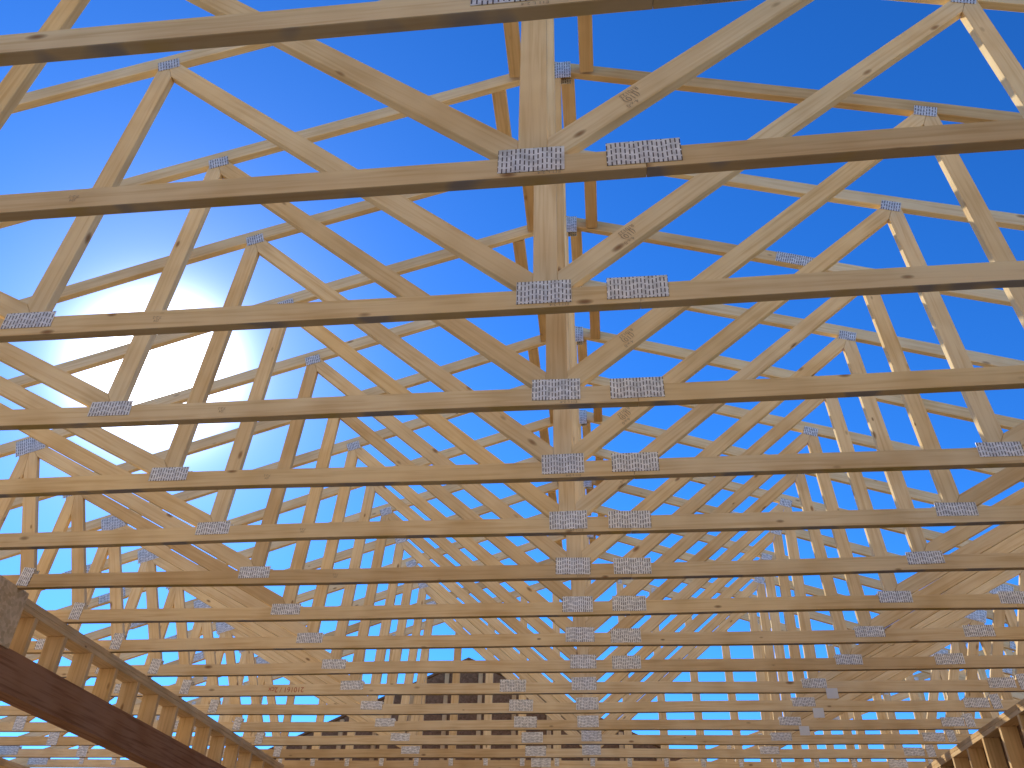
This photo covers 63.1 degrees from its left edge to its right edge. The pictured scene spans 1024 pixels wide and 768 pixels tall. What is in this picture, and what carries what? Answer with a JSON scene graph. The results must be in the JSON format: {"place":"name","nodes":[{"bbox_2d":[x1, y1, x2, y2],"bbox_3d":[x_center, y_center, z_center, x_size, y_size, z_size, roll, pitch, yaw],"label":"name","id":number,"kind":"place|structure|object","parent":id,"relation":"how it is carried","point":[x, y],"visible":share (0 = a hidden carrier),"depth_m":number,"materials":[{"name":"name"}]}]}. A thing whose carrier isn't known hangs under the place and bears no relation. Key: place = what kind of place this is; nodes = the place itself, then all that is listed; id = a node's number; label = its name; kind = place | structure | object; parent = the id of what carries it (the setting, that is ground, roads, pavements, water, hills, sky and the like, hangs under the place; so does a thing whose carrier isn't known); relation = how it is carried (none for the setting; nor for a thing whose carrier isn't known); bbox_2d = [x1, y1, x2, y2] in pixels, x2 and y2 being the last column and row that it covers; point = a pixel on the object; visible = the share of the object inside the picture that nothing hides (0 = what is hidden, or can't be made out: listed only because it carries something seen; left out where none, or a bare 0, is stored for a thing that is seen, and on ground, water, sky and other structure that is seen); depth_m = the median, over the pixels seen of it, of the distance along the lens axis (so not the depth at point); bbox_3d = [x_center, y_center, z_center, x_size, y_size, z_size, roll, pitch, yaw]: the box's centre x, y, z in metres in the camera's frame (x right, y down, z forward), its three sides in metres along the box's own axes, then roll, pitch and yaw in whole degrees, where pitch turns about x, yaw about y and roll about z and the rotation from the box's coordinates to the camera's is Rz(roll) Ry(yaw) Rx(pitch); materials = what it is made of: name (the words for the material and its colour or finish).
{"place":"outdoors","nodes":[
{"label":"outdoors","id":0,"kind":"place"},
{"bbox_2d":[274,673,680,760],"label":"walls","id":1,"kind":"structure","parent":0,"point":[464,678],"depth_m":11.91,"materials":[{"name":"brown wood"}]},
{"bbox_2d":[269,657,681,758],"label":"roof","id":2,"kind":"structure","parent":1,"relation":"on","point":[383,698],"depth_m":12.17,"materials":[{"name":"brown wood"}]},
{"bbox_2d":[300,673,660,760],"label":"gable studs","id":3,"kind":"object","parent":1,"relation":"attached to","point":[445,698],"visible":0.17,"depth_m":11.87,"materials":[{"name":"beige wood"}]},
{"bbox_2d":[0,0,1023,761],"label":"sky","id":4,"kind":"structure","parent":0,"point":[67,144],"materials":[{"name":"blue"}]},
{"label":"subfloor","id":5,"kind":"object","parent":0,"visible":0},
{"bbox_2d":[0,757,28,767],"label":"studs","id":6,"kind":"object","parent":5,"relation":"on","point":[5,763],"depth_m":9.56,"materials":[{"name":"beige wood"}]},
{"bbox_2d":[0,0,744,66],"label":"roof truss","id":7,"kind":"object","parent":6,"relation":"on","point":[331,21],"visible":1,"depth_m":2.11,"materials":[{"name":"beige wood"}]},
{"bbox_2d":[492,15,604,547],"bbox_3d":[0.326,-0.895,6.012,0.588,0.153,10.310,-2,-36,5],"label":"ridge blocking","id":8,"kind":"object","parent":7,"relation":"attached to","point":[513,51],"visible":0.38,"depth_m":5.41,"materials":[{"name":"beige wood"}]},
{"bbox_2d":[0,506,1012,734],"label":"roof truss","id":9,"kind":"object","parent":6,"relation":"on","point":[790,721],"visible":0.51,"depth_m":8.07,"materials":[{"name":"beige wood"}]},
{"bbox_2d":[0,0,1023,342],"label":"roof truss","id":10,"kind":"object","parent":6,"relation":"on","point":[546,286],"visible":0.98,"depth_m":3.14,"materials":[{"name":"beige wood"}]},
{"bbox_2d":[0,0,1023,221],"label":"roof truss","id":11,"kind":"object","parent":6,"relation":"on","point":[533,155],"visible":1,"depth_m":2.57,"materials":[{"name":"beige wood"}]},
{"bbox_2d":[9,598,283,767],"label":"framing","id":12,"kind":"object","parent":5,"relation":"on","point":[61,635],"visible":0.79,"depth_m":6.53,"materials":[{"name":"beige wood"}]},
{"bbox_2d":[0,575,28,648],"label":"sheathing","id":13,"kind":"object","parent":12,"relation":"attached to","point":[13,598],"visible":1,"depth_m":5.15,"materials":[{"name":"beige wood"}]},
{"bbox_2d":[0,645,225,767],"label":"beam","id":14,"kind":"structure","parent":12,"relation":"attached to","point":[29,686],"depth_m":5.91,"materials":[{"name":"brown wood"}]},
{"bbox_2d":[0,552,1014,758],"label":"roof truss","id":15,"kind":"object","parent":12,"relation":"on","point":[761,752],"visible":0.39,"depth_m":9.06,"materials":[{"name":"brown wood"}]},
{"bbox_2d":[0,535,1015,745],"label":"roof truss","id":16,"kind":"object","parent":12,"relation":"on","point":[540,738],"visible":0.55,"depth_m":8.56,"materials":[{"name":"brown wood"}]},
{"bbox_2d":[0,480,1020,717],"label":"roof truss","id":17,"kind":"object","parent":12,"relation":"on","point":[592,704],"visible":0.64,"depth_m":7.59,"materials":[{"name":"beige wood"}]},
{"bbox_2d":[0,150,1023,497],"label":"roof truss","id":18,"kind":"object","parent":12,"relation":"on","point":[562,460],"visible":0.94,"depth_m":4.18,"materials":[{"name":"beige wood"}]},
{"bbox_2d":[0,216,1023,549],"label":"roof truss","id":19,"kind":"object","parent":12,"relation":"on","point":[568,514],"visible":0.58,"depth_m":4.67,"materials":[{"name":"beige wood"}]},
{"bbox_2d":[0,280,1023,589],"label":"roof truss","id":20,"kind":"object","parent":12,"relation":"on","point":[572,560],"visible":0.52,"depth_m":5.20,"materials":[{"name":"beige wood"}]},
{"bbox_2d":[0,376,1023,653],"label":"roof truss","id":21,"kind":"object","parent":12,"relation":"on","point":[868,628],"visible":0.66,"depth_m":6.13,"materials":[{"name":"brown wood"}]},
{"bbox_2d":[10,326,1023,623],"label":"roof truss","id":22,"kind":"object","parent":12,"relation":"on","point":[578,598],"visible":0.59,"depth_m":5.68,"materials":[{"name":"brown wood"}]},
{"bbox_2d":[24,410,1023,677],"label":"roof truss","id":23,"kind":"object","parent":12,"relation":"on","point":[586,660],"visible":0.59,"depth_m":6.65,"materials":[{"name":"brown wood"}]},
{"bbox_2d":[32,448,1023,697],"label":"roof truss","id":24,"kind":"object","parent":12,"relation":"on","point":[813,682],"visible":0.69,"depth_m":7.08,"materials":[{"name":"brown wood"}]},
{"bbox_2d":[925,699,1023,767],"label":"studs","id":25,"kind":"object","parent":5,"relation":"on","point":[1005,724],"visible":1,"depth_m":7.36,"materials":[{"name":"beige wood"}]},
{"bbox_2d":[677,648,1013,761],"bbox_3d":[8.369,3.732,10.191,14.900,2.585,0.062,-2,-36,5],"label":"gable truss","id":26,"kind":"object","parent":25,"relation":"on","point":[982,675],"visible":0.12,"depth_m":10.34,"materials":[{"name":"brown wood"}]},
{"bbox_2d":[968,725,1023,767],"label":"sheathing","id":27,"kind":"object","parent":5,"relation":"on","point":[1021,737],"depth_m":7.32,"materials":[{"name":"beige wood"}]},
{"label":"studs","id":28,"kind":"object","parent":5,"relation":"on","visible":0},
{"bbox_2d":[0,61,1023,430],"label":"roof truss","id":29,"kind":"object","parent":28,"relation":"on","point":[556,385],"visible":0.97,"depth_m":3.69,"materials":[{"name":"beige wood"}]},
{"bbox_2d":[714,651,1016,761],"bbox_3d":[8.578,4.072,10.656,14.900,2.580,0.070,-2,-35,6],"label":"gable truss","id":30,"kind":"object","parent":28,"relation":"on","point":[900,696],"visible":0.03,"depth_m":10.96,"materials":[{"name":"brown wood"}]},
{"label":"studs","id":31,"kind":"object","parent":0,"visible":0},
{"bbox_2d":[10,580,1023,767],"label":"gable truss","id":32,"kind":"object","parent":31,"relation":"on","point":[379,763],"visible":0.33,"depth_m":9.60,"materials":[{"name":"brown wood"}]}
]}

